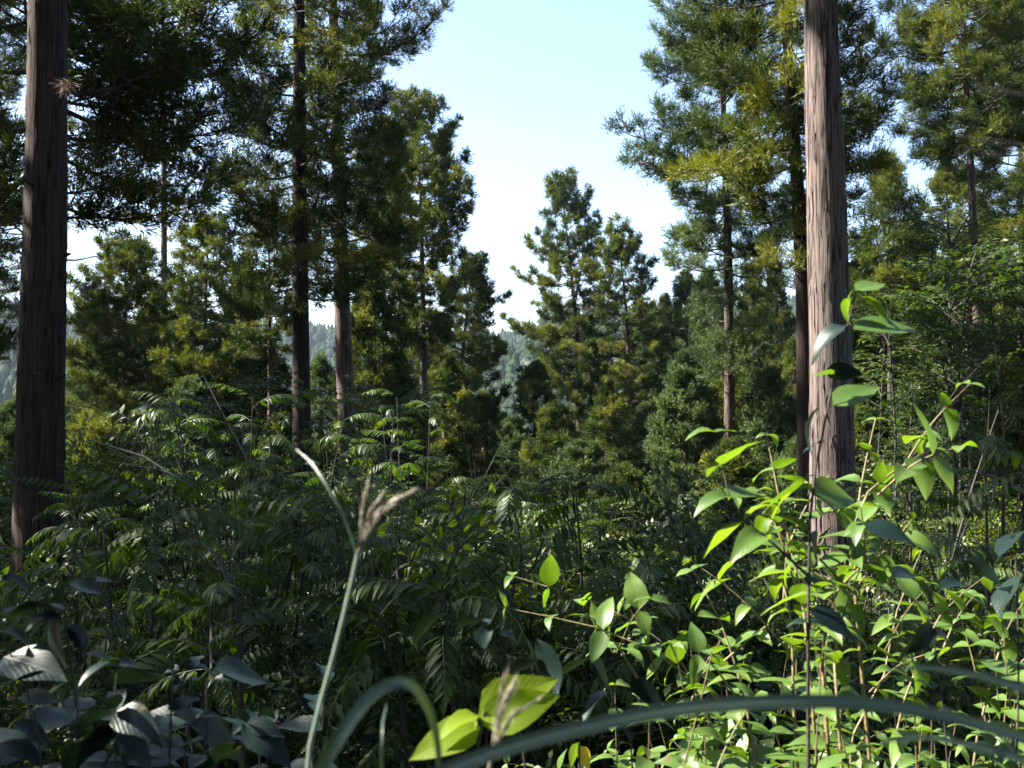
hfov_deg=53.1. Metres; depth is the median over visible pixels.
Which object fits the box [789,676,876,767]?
fresh green shrub
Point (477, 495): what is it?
pinnate shrub
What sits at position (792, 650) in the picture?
fresh green shrub
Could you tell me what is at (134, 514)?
bush
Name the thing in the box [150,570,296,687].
pinnate shrub
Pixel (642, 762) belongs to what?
fresh green shrub
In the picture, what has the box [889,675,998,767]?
fresh green shrub
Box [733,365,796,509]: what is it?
cedar tree
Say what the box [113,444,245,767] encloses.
bare sapling
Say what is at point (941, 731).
fresh green shrub
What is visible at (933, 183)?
cedar tree
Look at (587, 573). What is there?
bush
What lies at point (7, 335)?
cedar tree
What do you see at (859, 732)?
fresh green shrub
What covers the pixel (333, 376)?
cedar tree
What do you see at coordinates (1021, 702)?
fresh green shrub
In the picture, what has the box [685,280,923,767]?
leafy shrub
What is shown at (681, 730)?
fresh green shrub
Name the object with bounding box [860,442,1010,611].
bush
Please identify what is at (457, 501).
bush
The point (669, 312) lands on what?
cedar tree
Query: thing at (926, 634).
leafy shrub
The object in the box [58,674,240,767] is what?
leafy shrub
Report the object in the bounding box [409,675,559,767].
leafy shrub
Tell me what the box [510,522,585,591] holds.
bush
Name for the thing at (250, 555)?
bush
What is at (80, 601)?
bush
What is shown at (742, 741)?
fresh green shrub
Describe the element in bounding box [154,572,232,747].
bush
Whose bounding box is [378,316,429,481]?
cedar tree
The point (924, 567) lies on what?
pinnate shrub
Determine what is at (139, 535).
pinnate shrub
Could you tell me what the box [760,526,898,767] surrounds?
fresh green shrub
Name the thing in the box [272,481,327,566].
bush
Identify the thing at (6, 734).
leafy shrub
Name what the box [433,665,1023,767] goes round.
plume grass
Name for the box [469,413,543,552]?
cedar tree
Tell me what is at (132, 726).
leafy shrub
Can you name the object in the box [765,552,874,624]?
bush
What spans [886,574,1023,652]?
bush
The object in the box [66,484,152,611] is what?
bush
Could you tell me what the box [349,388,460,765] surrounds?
pinnate shrub
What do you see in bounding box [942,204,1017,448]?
cedar tree
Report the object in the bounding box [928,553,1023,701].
pinnate shrub
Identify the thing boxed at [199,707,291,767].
leafy shrub
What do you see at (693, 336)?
cedar tree
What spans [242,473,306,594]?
bush
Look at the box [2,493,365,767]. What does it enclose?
pinnate shrub
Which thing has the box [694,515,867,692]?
bush
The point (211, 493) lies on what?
bush
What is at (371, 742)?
bush
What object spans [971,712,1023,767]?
fresh green shrub
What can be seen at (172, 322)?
cedar tree
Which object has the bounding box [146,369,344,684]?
broadleaf tree
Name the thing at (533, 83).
sky
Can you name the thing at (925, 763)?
fresh green shrub
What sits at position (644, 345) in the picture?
cedar tree
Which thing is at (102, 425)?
bush
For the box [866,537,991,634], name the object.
bush
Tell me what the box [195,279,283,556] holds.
cedar tree
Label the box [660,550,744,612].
bush
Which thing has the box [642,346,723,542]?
cedar tree
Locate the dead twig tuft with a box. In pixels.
[53,77,79,96]
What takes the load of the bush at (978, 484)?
on the hillside terrain at (522, 361)
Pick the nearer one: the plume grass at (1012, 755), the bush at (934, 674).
the plume grass at (1012, 755)
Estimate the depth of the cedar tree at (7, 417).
35.39 m
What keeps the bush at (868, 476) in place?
on the hillside terrain at (522, 361)
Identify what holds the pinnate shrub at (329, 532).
on the hillside terrain at (522, 361)
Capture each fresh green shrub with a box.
[498,590,772,767]
[502,679,635,767]
[504,555,747,767]
[545,728,632,767]
[604,693,674,767]
[627,631,716,767]
[633,703,659,767]
[650,720,677,767]
[652,616,746,753]
[654,641,719,767]
[661,564,795,767]
[661,664,729,767]
[670,649,774,767]
[673,662,777,767]
[682,497,824,767]
[684,693,712,749]
[688,718,724,764]
[697,628,758,745]
[699,717,805,767]
[716,652,752,767]
[728,482,941,767]
[739,712,785,767]
[746,432,843,767]
[759,619,810,763]
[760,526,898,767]
[762,646,857,767]
[763,639,852,767]
[764,713,830,767]
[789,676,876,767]
[790,417,890,752]
[800,623,834,752]
[815,679,897,767]
[817,709,883,767]
[830,548,946,767]
[834,683,890,767]
[836,380,984,767]
[852,713,928,767]
[858,687,937,767]
[872,724,926,767]
[874,577,992,767]
[880,675,921,766]
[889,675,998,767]
[892,652,941,751]
[911,726,954,767]
[920,730,989,767]
[927,720,948,766]
[936,710,988,767]
[937,590,1023,767]
[953,682,1023,766]
[963,612,1023,767]
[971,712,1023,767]
[975,630,1023,727]
[975,702,1009,742]
[1001,662,1023,767]
[1006,699,1023,741]
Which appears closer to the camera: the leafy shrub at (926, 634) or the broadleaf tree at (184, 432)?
the leafy shrub at (926, 634)
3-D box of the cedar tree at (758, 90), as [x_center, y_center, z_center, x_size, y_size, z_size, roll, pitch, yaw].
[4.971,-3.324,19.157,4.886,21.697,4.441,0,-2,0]
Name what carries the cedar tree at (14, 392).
on the hillside terrain at (522, 361)
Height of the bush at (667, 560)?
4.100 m
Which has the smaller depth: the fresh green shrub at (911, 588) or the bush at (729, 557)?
the fresh green shrub at (911, 588)
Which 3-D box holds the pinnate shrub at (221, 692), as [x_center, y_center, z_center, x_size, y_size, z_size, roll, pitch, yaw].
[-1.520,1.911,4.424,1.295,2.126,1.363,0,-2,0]
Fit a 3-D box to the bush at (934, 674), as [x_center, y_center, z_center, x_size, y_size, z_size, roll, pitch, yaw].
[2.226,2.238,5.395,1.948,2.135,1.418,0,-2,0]
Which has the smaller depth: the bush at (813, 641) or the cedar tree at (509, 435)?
the bush at (813, 641)
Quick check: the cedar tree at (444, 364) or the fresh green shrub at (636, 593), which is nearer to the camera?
the fresh green shrub at (636, 593)
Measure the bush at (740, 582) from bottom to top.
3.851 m
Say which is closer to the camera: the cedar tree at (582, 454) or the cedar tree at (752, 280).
the cedar tree at (582, 454)
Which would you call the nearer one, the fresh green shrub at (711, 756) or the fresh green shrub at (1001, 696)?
the fresh green shrub at (711, 756)
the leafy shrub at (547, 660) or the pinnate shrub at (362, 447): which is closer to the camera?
the leafy shrub at (547, 660)
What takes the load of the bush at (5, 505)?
on the hillside terrain at (522, 361)
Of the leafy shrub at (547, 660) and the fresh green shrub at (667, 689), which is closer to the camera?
the leafy shrub at (547, 660)
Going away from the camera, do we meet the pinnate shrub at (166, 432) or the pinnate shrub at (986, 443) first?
the pinnate shrub at (986, 443)
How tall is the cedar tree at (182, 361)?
22.003 m
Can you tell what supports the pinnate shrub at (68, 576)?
on the hillside terrain at (522, 361)
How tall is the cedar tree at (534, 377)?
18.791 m
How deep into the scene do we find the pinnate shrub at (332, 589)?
8.04 m
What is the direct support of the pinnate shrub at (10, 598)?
on the hillside terrain at (522, 361)
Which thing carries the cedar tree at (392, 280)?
on the hillside terrain at (522, 361)
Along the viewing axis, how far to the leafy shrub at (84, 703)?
1.93 m
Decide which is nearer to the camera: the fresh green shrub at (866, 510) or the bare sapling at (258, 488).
the fresh green shrub at (866, 510)
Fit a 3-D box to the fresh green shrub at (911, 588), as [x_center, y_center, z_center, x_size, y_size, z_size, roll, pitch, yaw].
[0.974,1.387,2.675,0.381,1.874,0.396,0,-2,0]
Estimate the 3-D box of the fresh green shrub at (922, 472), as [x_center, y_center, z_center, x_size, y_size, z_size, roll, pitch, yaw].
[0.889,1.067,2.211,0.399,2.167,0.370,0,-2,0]
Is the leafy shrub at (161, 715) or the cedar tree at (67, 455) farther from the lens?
the cedar tree at (67, 455)
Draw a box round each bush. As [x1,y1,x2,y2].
[0,407,189,735]
[0,444,98,545]
[0,450,14,719]
[0,489,11,605]
[0,507,194,766]
[0,519,143,662]
[0,524,10,580]
[0,536,68,767]
[0,659,56,767]
[2,584,266,767]
[14,569,215,767]
[53,572,363,767]
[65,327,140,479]
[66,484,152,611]
[67,409,255,658]
[67,412,147,549]
[74,404,247,665]
[146,374,241,505]
[146,444,280,661]
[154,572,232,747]
[159,562,360,767]
[168,442,254,584]
[173,545,367,707]
[199,536,341,748]
[200,563,496,767]
[217,465,676,767]
[221,538,551,767]
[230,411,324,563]
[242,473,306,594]
[250,421,428,666]
[267,570,438,735]
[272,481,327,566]
[348,496,464,606]
[394,508,542,687]
[413,453,505,556]
[417,509,821,767]
[420,499,627,686]
[461,499,498,565]
[467,518,662,634]
[469,518,780,767]
[477,508,630,753]
[486,535,780,767]
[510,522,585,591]
[532,508,603,749]
[535,522,625,602]
[537,490,820,742]
[546,456,905,767]
[557,526,940,767]
[588,514,910,754]
[618,533,687,567]
[622,524,714,613]
[629,514,708,604]
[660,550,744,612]
[667,545,874,755]
[670,521,726,571]
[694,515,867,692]
[697,525,762,608]
[720,561,783,655]
[724,464,893,627]
[743,501,887,618]
[754,466,796,546]
[759,640,985,767]
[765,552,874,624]
[767,633,829,765]
[775,608,997,764]
[779,539,974,722]
[784,463,919,603]
[789,439,994,661]
[801,601,991,764]
[835,626,1023,767]
[849,568,999,705]
[856,454,908,612]
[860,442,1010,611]
[865,459,1023,651]
[865,573,1023,722]
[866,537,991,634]
[883,599,1023,767]
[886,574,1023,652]
[907,478,982,555]
[937,475,1023,639]
[940,583,1023,720]
[954,572,1023,706]
[988,458,1023,555]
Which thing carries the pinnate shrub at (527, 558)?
on the hillside terrain at (522, 361)
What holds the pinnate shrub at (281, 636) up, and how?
on the hillside terrain at (522, 361)
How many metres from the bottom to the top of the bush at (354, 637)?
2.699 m
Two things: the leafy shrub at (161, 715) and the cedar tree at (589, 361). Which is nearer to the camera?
the leafy shrub at (161, 715)
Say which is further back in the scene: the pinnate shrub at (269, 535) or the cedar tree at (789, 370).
the cedar tree at (789, 370)
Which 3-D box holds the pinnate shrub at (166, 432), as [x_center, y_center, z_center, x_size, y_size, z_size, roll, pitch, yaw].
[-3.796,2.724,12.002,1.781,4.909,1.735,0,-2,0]
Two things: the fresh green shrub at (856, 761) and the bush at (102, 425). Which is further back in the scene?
the bush at (102, 425)
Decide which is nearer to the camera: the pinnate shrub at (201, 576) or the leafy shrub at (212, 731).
the leafy shrub at (212, 731)
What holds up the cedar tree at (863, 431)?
on the hillside terrain at (522, 361)
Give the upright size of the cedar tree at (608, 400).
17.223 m
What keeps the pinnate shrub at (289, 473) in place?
on the hillside terrain at (522, 361)
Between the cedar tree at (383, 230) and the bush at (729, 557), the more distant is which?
the cedar tree at (383, 230)
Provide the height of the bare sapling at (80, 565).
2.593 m
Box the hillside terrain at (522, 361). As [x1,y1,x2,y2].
[0,339,969,732]
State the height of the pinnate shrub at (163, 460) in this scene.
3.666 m
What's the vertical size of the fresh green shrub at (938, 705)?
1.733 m
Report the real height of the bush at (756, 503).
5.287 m
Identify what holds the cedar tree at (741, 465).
on the hillside terrain at (522, 361)
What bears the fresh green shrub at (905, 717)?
on the hillside terrain at (522, 361)
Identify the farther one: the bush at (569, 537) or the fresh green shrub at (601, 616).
the bush at (569, 537)
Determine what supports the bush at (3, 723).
on the hillside terrain at (522, 361)
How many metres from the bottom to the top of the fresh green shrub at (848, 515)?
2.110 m
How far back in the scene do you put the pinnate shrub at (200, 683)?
4.98 m
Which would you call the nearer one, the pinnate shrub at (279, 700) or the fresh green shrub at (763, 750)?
the fresh green shrub at (763, 750)
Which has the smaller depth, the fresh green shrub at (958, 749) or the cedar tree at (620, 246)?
the fresh green shrub at (958, 749)
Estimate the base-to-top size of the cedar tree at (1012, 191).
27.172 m
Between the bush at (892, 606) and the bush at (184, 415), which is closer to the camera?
the bush at (892, 606)
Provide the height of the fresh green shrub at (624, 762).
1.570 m
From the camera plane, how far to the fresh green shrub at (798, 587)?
2.27 m
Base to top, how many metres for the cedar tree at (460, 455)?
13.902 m
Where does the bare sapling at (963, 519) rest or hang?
on the hillside terrain at (522, 361)
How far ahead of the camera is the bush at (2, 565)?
15.18 m
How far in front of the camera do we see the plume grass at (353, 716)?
0.65 m
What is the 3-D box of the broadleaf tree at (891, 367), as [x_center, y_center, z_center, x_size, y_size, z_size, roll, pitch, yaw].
[5.968,2.721,15.915,2.255,8.145,2.403,0,-2,0]
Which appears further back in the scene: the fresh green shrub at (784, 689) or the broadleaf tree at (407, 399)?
the broadleaf tree at (407, 399)
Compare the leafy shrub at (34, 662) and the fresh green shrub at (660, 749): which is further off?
the fresh green shrub at (660, 749)
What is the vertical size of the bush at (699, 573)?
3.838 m
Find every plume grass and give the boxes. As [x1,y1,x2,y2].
[295,449,419,767]
[314,676,441,767]
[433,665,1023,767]
[880,665,1023,764]
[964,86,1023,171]
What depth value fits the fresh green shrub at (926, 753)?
3.27 m
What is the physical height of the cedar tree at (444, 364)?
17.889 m
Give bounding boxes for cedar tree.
[0,0,27,362]
[0,0,289,256]
[0,399,15,537]
[1,380,69,509]
[6,0,123,763]
[65,357,118,513]
[66,226,194,581]
[112,0,210,455]
[128,294,168,457]
[144,281,218,465]
[145,209,257,554]
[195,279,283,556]
[201,0,408,660]
[219,212,309,594]
[231,338,292,594]
[267,0,456,646]
[310,351,336,592]
[314,442,366,538]
[325,295,381,464]
[336,273,414,573]
[346,114,422,468]
[358,347,439,519]
[375,83,478,556]
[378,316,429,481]
[411,349,489,571]
[412,249,512,460]
[429,438,483,537]
[466,388,508,520]
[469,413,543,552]
[498,359,569,507]
[499,164,633,432]
[514,399,585,534]
[532,436,612,529]
[558,337,624,501]
[577,459,664,562]
[578,373,638,484]
[581,211,672,459]
[600,0,803,542]
[610,398,682,544]
[617,300,661,447]
[639,292,683,494]
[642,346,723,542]
[652,268,713,441]
[658,0,905,562]
[669,265,740,464]
[684,434,770,562]
[703,325,777,563]
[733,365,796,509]
[735,269,783,454]
[744,435,796,551]
[749,262,795,436]
[778,336,796,429]
[803,0,859,751]
[847,147,936,455]
[849,245,907,476]
[853,352,882,605]
[854,383,903,531]
[866,0,1023,496]
[868,213,974,456]
[885,346,987,538]
[907,160,968,347]
[927,0,1023,547]
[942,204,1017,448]
[971,289,1017,487]
[974,345,1023,567]
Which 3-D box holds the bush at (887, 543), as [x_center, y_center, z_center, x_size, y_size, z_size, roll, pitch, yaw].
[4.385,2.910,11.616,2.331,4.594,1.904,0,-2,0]
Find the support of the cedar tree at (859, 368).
on the hillside terrain at (522, 361)
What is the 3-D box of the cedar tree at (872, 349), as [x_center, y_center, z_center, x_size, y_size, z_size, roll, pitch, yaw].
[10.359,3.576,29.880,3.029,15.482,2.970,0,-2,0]
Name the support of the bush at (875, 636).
on the hillside terrain at (522, 361)
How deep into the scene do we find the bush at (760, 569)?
8.97 m
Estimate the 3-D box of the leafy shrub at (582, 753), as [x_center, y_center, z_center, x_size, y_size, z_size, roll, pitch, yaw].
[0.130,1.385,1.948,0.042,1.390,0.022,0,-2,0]
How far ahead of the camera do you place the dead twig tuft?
10.31 m
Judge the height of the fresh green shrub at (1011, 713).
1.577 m
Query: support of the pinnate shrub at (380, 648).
on the hillside terrain at (522, 361)
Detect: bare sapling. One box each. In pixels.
[51,516,132,767]
[59,426,203,644]
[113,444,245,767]
[169,369,283,667]
[350,528,482,767]
[446,430,507,550]
[888,365,979,613]
[943,390,1014,644]
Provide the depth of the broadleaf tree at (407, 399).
16.57 m
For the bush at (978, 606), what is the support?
on the hillside terrain at (522, 361)
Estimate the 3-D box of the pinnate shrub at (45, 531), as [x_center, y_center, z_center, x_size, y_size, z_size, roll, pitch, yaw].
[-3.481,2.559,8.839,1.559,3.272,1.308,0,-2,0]
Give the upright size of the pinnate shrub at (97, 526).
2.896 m
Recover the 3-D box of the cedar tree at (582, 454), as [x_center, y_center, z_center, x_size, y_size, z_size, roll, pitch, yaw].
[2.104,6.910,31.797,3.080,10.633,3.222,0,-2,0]
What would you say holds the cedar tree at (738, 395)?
on the hillside terrain at (522, 361)
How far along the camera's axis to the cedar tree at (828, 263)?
10.90 m
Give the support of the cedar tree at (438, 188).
on the hillside terrain at (522, 361)
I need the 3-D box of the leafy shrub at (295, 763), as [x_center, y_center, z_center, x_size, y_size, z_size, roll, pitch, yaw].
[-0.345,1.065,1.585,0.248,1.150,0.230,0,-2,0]
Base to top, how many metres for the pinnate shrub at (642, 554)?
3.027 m
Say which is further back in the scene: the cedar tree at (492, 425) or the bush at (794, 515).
the cedar tree at (492, 425)
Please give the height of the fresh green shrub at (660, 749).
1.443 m
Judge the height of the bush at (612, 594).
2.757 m
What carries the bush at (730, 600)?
on the hillside terrain at (522, 361)
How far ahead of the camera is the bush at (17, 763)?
8.71 m
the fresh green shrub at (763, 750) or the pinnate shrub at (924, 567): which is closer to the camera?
the fresh green shrub at (763, 750)
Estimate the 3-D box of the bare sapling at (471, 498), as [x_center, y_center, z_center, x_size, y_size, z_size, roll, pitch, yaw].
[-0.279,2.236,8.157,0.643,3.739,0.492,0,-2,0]
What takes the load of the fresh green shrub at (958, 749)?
on the hillside terrain at (522, 361)
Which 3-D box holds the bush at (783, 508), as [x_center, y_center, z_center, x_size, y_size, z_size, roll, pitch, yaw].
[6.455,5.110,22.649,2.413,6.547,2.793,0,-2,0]
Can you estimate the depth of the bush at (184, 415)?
12.85 m
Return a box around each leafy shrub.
[0,574,124,767]
[0,597,108,767]
[0,656,142,767]
[31,681,162,763]
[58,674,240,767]
[61,694,161,767]
[97,656,269,767]
[146,662,349,767]
[150,655,229,767]
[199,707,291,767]
[230,693,337,767]
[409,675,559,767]
[412,614,661,767]
[569,742,590,767]
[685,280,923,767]
[864,456,1023,767]
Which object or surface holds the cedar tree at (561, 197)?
on the hillside terrain at (522, 361)
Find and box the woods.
[0,293,1016,650]
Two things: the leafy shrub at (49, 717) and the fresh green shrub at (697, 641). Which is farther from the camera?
the fresh green shrub at (697, 641)
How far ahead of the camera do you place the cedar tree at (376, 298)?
32.85 m
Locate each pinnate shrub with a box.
[0,539,118,767]
[0,564,160,767]
[0,652,259,767]
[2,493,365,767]
[8,455,209,750]
[8,570,324,767]
[10,464,268,767]
[16,550,109,683]
[20,516,212,737]
[25,491,192,761]
[70,635,278,767]
[107,407,262,660]
[124,382,395,661]
[124,425,280,717]
[133,453,348,756]
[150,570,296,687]
[158,659,321,763]
[168,476,487,763]
[181,606,397,767]
[198,495,450,767]
[202,434,433,680]
[223,471,336,626]
[235,508,405,689]
[256,521,483,767]
[262,378,390,704]
[325,477,412,646]
[331,517,620,767]
[343,524,498,767]
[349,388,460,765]
[359,457,506,669]
[375,585,584,762]
[394,452,551,605]
[402,518,436,602]
[410,534,585,669]
[416,482,667,765]
[432,610,585,767]
[445,481,614,598]
[478,501,623,575]
[515,510,744,767]
[527,543,740,621]
[605,546,766,617]
[805,434,1023,740]
[898,533,1023,685]
[903,491,976,614]
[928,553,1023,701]
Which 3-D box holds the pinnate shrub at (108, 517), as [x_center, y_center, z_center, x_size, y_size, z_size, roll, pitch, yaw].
[-3.069,2.232,7.668,1.344,3.389,1.261,0,-2,0]
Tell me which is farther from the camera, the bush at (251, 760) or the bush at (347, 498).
the bush at (347, 498)
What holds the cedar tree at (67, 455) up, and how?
on the hillside terrain at (522, 361)
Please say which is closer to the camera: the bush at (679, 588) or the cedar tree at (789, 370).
the bush at (679, 588)
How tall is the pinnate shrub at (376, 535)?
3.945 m
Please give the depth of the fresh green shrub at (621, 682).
2.93 m
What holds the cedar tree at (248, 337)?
on the hillside terrain at (522, 361)
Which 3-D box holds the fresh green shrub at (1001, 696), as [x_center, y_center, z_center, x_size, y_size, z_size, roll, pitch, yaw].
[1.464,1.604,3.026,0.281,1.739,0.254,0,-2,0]
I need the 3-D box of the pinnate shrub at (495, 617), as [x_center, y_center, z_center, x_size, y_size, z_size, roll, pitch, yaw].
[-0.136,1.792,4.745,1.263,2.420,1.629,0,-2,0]
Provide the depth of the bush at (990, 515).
21.67 m
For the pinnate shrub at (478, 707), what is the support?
on the hillside terrain at (522, 361)
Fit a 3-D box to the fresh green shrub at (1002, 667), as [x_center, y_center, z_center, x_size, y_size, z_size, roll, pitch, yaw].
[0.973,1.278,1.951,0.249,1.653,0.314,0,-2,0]
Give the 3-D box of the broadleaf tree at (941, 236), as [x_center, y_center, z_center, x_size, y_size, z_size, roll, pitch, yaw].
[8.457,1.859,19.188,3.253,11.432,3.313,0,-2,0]
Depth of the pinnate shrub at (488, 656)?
5.05 m
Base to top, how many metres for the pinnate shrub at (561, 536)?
2.765 m
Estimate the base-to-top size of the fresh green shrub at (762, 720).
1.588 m
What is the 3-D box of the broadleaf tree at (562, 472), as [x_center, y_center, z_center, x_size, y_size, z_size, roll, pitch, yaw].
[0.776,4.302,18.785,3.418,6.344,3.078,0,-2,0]
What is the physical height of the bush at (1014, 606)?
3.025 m
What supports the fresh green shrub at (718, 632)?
on the hillside terrain at (522, 361)
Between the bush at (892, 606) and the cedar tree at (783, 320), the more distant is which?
the cedar tree at (783, 320)
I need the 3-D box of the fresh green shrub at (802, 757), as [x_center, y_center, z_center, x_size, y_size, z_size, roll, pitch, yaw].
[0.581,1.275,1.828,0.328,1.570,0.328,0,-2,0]
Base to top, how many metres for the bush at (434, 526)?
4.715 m
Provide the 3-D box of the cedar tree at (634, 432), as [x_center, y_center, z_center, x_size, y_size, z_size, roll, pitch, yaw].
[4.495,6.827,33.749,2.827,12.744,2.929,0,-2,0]
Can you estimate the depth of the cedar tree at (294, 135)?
21.67 m
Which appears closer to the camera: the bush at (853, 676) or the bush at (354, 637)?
the bush at (853, 676)
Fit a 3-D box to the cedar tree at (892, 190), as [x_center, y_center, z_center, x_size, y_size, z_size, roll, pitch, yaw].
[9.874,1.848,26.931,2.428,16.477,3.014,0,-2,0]
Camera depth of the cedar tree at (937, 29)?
27.80 m
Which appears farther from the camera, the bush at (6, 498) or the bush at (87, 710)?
the bush at (6, 498)
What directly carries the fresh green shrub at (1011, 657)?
on the hillside terrain at (522, 361)
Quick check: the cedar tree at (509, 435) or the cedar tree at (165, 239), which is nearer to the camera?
the cedar tree at (509, 435)
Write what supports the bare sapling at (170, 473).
on the hillside terrain at (522, 361)
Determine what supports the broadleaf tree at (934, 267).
on the hillside terrain at (522, 361)
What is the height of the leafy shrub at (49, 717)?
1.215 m
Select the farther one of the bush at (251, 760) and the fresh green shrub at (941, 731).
the bush at (251, 760)
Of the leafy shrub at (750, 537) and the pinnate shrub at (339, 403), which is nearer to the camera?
the leafy shrub at (750, 537)
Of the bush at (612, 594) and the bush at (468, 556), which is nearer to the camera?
the bush at (612, 594)
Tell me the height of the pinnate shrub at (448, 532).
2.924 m
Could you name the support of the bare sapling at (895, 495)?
on the hillside terrain at (522, 361)
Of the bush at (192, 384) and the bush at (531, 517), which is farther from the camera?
the bush at (192, 384)
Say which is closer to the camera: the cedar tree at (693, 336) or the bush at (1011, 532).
the bush at (1011, 532)
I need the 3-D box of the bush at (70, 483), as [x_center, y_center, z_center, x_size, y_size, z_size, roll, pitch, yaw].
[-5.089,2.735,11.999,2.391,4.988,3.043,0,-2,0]
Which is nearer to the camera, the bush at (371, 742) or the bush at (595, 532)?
the bush at (371, 742)
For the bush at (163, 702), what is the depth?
5.62 m
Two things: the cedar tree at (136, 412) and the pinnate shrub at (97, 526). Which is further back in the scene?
the cedar tree at (136, 412)
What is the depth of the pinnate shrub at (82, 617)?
5.16 m
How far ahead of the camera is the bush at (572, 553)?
10.15 m
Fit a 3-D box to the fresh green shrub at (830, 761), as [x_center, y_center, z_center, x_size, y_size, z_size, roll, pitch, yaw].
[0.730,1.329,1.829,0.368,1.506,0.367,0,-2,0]
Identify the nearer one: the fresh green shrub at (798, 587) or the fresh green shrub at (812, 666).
the fresh green shrub at (798, 587)
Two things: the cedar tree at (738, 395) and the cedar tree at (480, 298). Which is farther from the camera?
the cedar tree at (480, 298)
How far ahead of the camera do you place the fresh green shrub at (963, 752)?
3.06 m
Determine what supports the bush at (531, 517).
on the hillside terrain at (522, 361)
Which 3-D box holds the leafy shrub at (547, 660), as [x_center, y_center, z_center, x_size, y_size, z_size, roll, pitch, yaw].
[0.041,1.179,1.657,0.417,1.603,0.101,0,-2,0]
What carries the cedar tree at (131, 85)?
on the hillside terrain at (522, 361)
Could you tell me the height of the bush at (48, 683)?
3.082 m
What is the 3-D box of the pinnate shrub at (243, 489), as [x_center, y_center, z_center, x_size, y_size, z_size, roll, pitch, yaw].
[-1.776,2.091,6.678,1.381,3.270,1.163,0,-2,0]
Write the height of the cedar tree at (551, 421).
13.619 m
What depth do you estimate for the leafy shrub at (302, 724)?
1.92 m
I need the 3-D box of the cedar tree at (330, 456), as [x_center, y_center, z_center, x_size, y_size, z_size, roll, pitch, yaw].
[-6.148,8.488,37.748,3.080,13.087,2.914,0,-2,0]
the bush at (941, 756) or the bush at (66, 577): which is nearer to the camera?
the bush at (941, 756)
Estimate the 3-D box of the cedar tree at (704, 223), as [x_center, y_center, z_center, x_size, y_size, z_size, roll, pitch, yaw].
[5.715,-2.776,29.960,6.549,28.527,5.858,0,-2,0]
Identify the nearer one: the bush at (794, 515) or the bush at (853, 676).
the bush at (853, 676)
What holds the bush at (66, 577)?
on the hillside terrain at (522, 361)
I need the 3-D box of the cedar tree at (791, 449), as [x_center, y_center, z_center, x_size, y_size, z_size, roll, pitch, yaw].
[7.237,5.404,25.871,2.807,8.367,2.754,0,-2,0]
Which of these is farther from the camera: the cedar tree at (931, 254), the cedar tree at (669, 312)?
the cedar tree at (669, 312)
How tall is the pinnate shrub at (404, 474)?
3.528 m
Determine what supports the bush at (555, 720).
on the hillside terrain at (522, 361)
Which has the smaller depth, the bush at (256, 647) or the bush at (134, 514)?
the bush at (256, 647)
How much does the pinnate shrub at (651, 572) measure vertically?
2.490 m
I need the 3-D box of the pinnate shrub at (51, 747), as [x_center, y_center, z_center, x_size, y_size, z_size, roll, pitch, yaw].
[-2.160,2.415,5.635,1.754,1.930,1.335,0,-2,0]
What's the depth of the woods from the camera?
417.65 m
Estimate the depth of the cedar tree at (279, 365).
36.71 m
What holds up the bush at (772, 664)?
on the hillside terrain at (522, 361)
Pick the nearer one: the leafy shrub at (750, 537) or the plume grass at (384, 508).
the plume grass at (384, 508)
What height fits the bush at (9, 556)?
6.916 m
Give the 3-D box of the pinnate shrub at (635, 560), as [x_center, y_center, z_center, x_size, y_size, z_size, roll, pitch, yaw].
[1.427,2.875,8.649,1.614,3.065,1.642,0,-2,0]
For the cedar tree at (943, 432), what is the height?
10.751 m
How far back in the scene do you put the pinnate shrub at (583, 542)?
10.66 m
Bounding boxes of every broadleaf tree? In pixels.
[99,393,253,596]
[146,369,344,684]
[312,370,459,616]
[464,445,645,551]
[579,476,720,560]
[686,471,802,584]
[851,296,963,624]
[864,238,1023,627]
[874,174,1023,638]
[915,249,1023,655]
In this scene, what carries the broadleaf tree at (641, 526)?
on the hillside terrain at (522, 361)
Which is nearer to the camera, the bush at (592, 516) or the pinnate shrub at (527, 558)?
the pinnate shrub at (527, 558)
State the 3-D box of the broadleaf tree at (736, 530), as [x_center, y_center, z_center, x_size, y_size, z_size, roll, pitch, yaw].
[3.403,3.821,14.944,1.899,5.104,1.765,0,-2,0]
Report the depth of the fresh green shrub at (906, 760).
2.98 m
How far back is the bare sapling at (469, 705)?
4.97 m
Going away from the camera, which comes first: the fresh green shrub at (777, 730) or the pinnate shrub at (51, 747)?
the fresh green shrub at (777, 730)
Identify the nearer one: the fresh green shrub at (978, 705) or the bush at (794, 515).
the fresh green shrub at (978, 705)
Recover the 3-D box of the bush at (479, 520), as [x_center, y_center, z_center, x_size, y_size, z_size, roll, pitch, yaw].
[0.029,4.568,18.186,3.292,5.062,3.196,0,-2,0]
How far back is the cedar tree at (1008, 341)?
37.50 m
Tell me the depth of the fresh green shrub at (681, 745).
2.50 m
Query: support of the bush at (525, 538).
on the hillside terrain at (522, 361)
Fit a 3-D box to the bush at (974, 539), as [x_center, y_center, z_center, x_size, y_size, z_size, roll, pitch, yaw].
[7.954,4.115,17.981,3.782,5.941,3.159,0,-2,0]
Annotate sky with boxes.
[0,0,1023,335]
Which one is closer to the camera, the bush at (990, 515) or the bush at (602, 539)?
the bush at (602, 539)
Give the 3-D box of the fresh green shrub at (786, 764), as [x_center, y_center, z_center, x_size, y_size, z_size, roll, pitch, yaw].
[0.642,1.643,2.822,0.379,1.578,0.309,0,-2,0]
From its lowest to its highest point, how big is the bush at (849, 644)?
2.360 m

